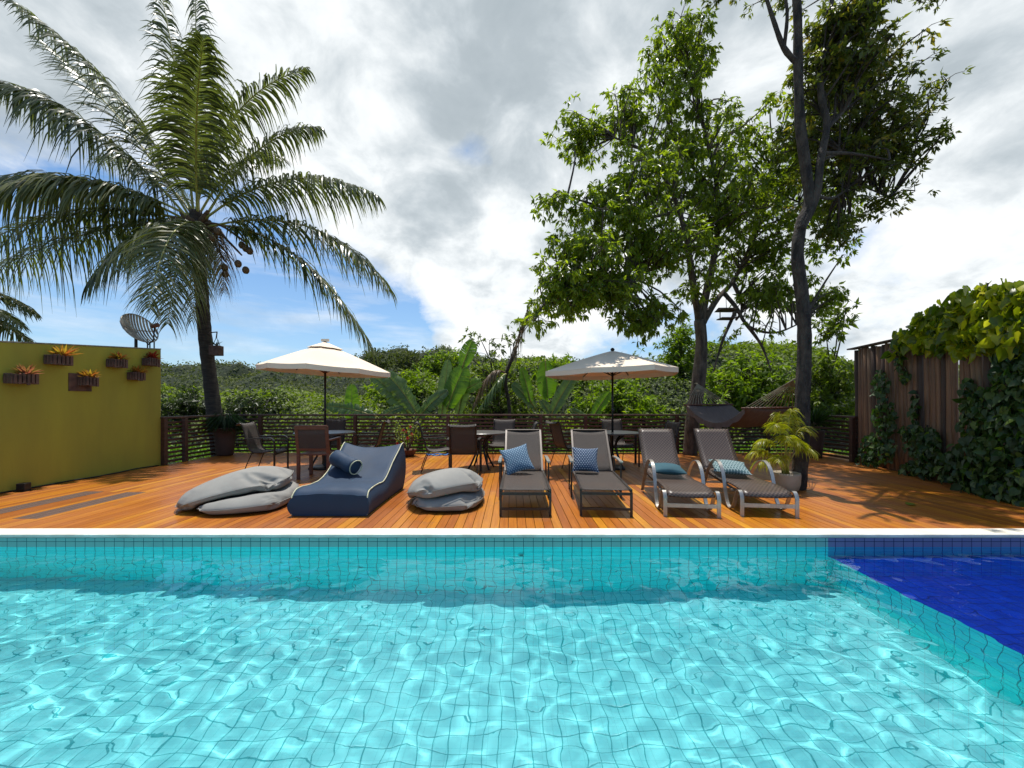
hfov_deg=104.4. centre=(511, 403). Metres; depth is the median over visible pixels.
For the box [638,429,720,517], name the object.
wicker lounger
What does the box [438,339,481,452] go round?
banana plant
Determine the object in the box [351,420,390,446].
patio chair
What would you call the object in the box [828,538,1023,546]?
blue waterline band
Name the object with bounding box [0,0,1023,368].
sky
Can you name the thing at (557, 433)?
patio chair
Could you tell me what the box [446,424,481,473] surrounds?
patio chair
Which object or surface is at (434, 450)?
patio chair
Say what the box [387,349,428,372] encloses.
ridge tree
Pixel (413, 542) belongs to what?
waterline band
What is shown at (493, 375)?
dry palm
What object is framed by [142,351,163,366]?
wall planter
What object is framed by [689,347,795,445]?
leafy tree
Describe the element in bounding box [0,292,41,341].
coconut palm
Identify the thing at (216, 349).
hanging planter
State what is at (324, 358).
patio umbrella
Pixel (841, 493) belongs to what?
deck
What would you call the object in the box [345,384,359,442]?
banana plant
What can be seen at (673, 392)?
thicket
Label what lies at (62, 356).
wall planter
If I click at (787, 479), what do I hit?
potted palm
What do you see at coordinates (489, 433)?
round table
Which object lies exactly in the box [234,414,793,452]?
slatted railing
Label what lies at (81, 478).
cable
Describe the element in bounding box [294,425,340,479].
wooden chair
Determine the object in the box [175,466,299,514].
beanbag
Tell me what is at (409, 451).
potted plant
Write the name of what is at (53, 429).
garden wall
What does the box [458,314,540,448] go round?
leafy tree
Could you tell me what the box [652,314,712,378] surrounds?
leafy tree
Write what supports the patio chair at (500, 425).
on the deck
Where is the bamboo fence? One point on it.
(935, 382)
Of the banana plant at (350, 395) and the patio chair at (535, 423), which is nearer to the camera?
the patio chair at (535, 423)
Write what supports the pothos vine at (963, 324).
attached to the bamboo fence
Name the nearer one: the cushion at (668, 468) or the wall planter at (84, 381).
the cushion at (668, 468)
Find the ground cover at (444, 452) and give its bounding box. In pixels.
[168,438,848,462]
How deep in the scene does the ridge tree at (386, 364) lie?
61.29 m
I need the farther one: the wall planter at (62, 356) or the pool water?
the wall planter at (62, 356)
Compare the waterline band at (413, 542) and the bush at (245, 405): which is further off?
the bush at (245, 405)
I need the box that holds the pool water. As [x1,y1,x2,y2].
[0,547,1023,767]
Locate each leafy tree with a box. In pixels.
[360,367,437,435]
[412,347,471,377]
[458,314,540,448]
[514,0,866,455]
[531,352,596,389]
[632,348,656,358]
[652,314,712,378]
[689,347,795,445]
[783,297,862,449]
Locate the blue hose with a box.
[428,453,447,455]
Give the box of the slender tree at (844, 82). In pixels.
[701,0,974,490]
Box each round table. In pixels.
[293,430,354,469]
[467,430,504,469]
[607,430,638,469]
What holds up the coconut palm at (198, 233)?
on the ground at (565, 442)
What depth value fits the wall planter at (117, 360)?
7.32 m
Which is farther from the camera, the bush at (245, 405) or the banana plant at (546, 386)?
the bush at (245, 405)
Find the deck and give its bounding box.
[0,453,1023,527]
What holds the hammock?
hanging from the slender tree at (844, 82)
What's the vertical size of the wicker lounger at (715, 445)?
0.901 m
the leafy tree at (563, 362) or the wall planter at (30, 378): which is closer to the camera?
the wall planter at (30, 378)
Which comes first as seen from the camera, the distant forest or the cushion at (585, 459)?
the cushion at (585, 459)
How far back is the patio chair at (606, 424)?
9.04 m
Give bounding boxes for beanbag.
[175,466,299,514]
[407,468,484,510]
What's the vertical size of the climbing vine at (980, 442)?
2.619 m
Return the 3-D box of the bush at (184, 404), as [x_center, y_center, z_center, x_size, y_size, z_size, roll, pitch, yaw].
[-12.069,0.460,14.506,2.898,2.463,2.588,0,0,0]
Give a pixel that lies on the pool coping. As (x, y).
(511, 532)
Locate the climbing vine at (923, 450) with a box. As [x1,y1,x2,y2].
[896,390,945,480]
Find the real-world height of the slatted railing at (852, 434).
1.022 m
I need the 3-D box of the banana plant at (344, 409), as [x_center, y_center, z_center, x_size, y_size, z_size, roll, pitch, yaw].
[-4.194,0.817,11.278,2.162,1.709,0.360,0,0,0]
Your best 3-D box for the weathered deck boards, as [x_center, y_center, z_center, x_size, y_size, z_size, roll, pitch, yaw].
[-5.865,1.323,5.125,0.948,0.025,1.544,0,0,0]
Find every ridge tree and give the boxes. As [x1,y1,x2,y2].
[360,348,393,369]
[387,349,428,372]
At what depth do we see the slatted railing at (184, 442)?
8.89 m
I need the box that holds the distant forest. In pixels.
[161,343,777,441]
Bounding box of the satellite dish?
[120,313,159,346]
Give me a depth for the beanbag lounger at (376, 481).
4.95 m
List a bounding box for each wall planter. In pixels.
[3,364,42,384]
[43,344,81,365]
[68,369,101,390]
[106,351,130,367]
[127,365,147,380]
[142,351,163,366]
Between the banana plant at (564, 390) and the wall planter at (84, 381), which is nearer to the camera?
the wall planter at (84, 381)
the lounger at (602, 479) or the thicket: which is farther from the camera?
the thicket
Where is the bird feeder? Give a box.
[715,303,737,319]
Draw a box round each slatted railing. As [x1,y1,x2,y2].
[160,414,231,464]
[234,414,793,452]
[810,414,857,461]
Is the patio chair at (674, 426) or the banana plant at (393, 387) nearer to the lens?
the patio chair at (674, 426)
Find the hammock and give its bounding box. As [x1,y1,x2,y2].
[684,378,794,428]
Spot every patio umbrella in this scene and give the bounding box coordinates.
[256,339,389,469]
[545,348,677,469]
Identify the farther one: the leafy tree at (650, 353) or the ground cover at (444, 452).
the leafy tree at (650, 353)
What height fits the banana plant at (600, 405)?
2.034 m
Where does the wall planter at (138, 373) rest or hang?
attached to the garden wall
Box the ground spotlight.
[13,482,33,491]
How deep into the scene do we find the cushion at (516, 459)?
5.66 m
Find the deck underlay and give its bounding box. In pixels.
[490,480,533,526]
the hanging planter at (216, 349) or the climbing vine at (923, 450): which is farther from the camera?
the hanging planter at (216, 349)
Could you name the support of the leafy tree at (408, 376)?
on the ground at (565, 442)
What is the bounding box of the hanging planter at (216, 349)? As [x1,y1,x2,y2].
[209,332,223,355]
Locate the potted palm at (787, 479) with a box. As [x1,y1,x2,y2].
[745,407,819,491]
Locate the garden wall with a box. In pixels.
[0,341,160,493]
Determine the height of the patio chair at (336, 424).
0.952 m
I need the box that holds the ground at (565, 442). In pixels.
[168,442,848,463]
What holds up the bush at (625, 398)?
on the ground at (565, 442)
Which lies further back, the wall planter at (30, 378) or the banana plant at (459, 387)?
the banana plant at (459, 387)
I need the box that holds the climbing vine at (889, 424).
[855,344,911,468]
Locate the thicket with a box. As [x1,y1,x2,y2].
[161,338,959,452]
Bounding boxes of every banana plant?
[326,402,402,445]
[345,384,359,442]
[370,370,448,452]
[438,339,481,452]
[511,359,556,452]
[540,380,576,452]
[569,391,610,417]
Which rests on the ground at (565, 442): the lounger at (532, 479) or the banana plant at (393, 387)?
the banana plant at (393, 387)
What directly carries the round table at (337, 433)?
on the deck
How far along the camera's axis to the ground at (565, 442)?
15.21 m
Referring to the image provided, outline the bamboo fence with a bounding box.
[847,330,1020,483]
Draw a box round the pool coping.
[0,528,1023,537]
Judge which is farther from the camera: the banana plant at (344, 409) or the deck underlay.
the banana plant at (344, 409)
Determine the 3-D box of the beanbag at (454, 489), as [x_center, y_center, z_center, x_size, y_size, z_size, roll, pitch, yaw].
[-0.890,1.066,5.260,1.062,0.458,1.214,0,0,0]
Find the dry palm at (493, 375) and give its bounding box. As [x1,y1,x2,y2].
[471,306,528,417]
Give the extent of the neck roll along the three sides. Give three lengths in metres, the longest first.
0.464 x 0.238 x 0.228 m
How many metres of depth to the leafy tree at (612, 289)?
9.27 m
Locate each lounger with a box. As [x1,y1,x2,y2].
[287,442,405,515]
[498,429,551,516]
[568,429,632,516]
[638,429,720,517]
[693,429,798,517]
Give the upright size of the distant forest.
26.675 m
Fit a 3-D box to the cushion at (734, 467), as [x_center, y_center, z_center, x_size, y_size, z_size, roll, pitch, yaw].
[3.040,0.889,5.550,0.474,0.132,0.432,3,15,16]
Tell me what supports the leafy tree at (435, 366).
on the ground at (565, 442)
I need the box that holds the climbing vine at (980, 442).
[937,317,1023,506]
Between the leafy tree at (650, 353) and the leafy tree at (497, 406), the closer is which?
the leafy tree at (497, 406)
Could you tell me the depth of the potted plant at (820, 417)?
9.39 m
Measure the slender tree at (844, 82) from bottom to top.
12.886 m
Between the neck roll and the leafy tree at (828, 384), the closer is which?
the neck roll
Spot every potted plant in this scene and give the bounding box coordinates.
[197,412,249,455]
[393,418,421,456]
[809,404,837,457]
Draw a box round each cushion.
[499,444,534,474]
[572,447,598,472]
[649,463,687,474]
[709,459,751,474]
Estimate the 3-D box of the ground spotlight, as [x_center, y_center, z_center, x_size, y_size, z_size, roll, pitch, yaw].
[-7.260,1.247,5.900,0.140,0.124,0.140,0,0,0]
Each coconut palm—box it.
[0,0,397,456]
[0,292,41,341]
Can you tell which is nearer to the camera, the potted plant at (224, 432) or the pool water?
the pool water
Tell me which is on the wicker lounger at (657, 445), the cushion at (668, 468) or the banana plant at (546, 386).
the cushion at (668, 468)
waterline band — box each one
[0,538,827,546]
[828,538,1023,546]
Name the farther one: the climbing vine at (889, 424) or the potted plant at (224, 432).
the potted plant at (224, 432)
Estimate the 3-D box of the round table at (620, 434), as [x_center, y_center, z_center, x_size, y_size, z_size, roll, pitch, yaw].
[2.026,0.951,8.000,1.080,0.741,1.080,0,0,0]
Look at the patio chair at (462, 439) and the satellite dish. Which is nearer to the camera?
the patio chair at (462, 439)
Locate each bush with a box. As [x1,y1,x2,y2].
[161,384,222,425]
[222,385,304,421]
[554,379,669,438]
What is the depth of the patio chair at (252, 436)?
7.56 m
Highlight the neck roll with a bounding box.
[329,450,362,474]
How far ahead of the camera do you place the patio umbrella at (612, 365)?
7.51 m
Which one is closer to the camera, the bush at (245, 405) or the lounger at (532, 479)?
the lounger at (532, 479)
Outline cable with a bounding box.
[0,465,158,493]
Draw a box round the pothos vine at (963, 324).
[880,278,1023,374]
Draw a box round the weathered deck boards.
[0,491,144,518]
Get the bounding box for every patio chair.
[236,422,288,468]
[322,419,346,457]
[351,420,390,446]
[413,421,451,472]
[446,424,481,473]
[486,419,515,461]
[504,421,541,449]
[545,420,572,468]
[600,419,636,463]
[638,421,684,466]
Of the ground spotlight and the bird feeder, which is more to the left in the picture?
the ground spotlight

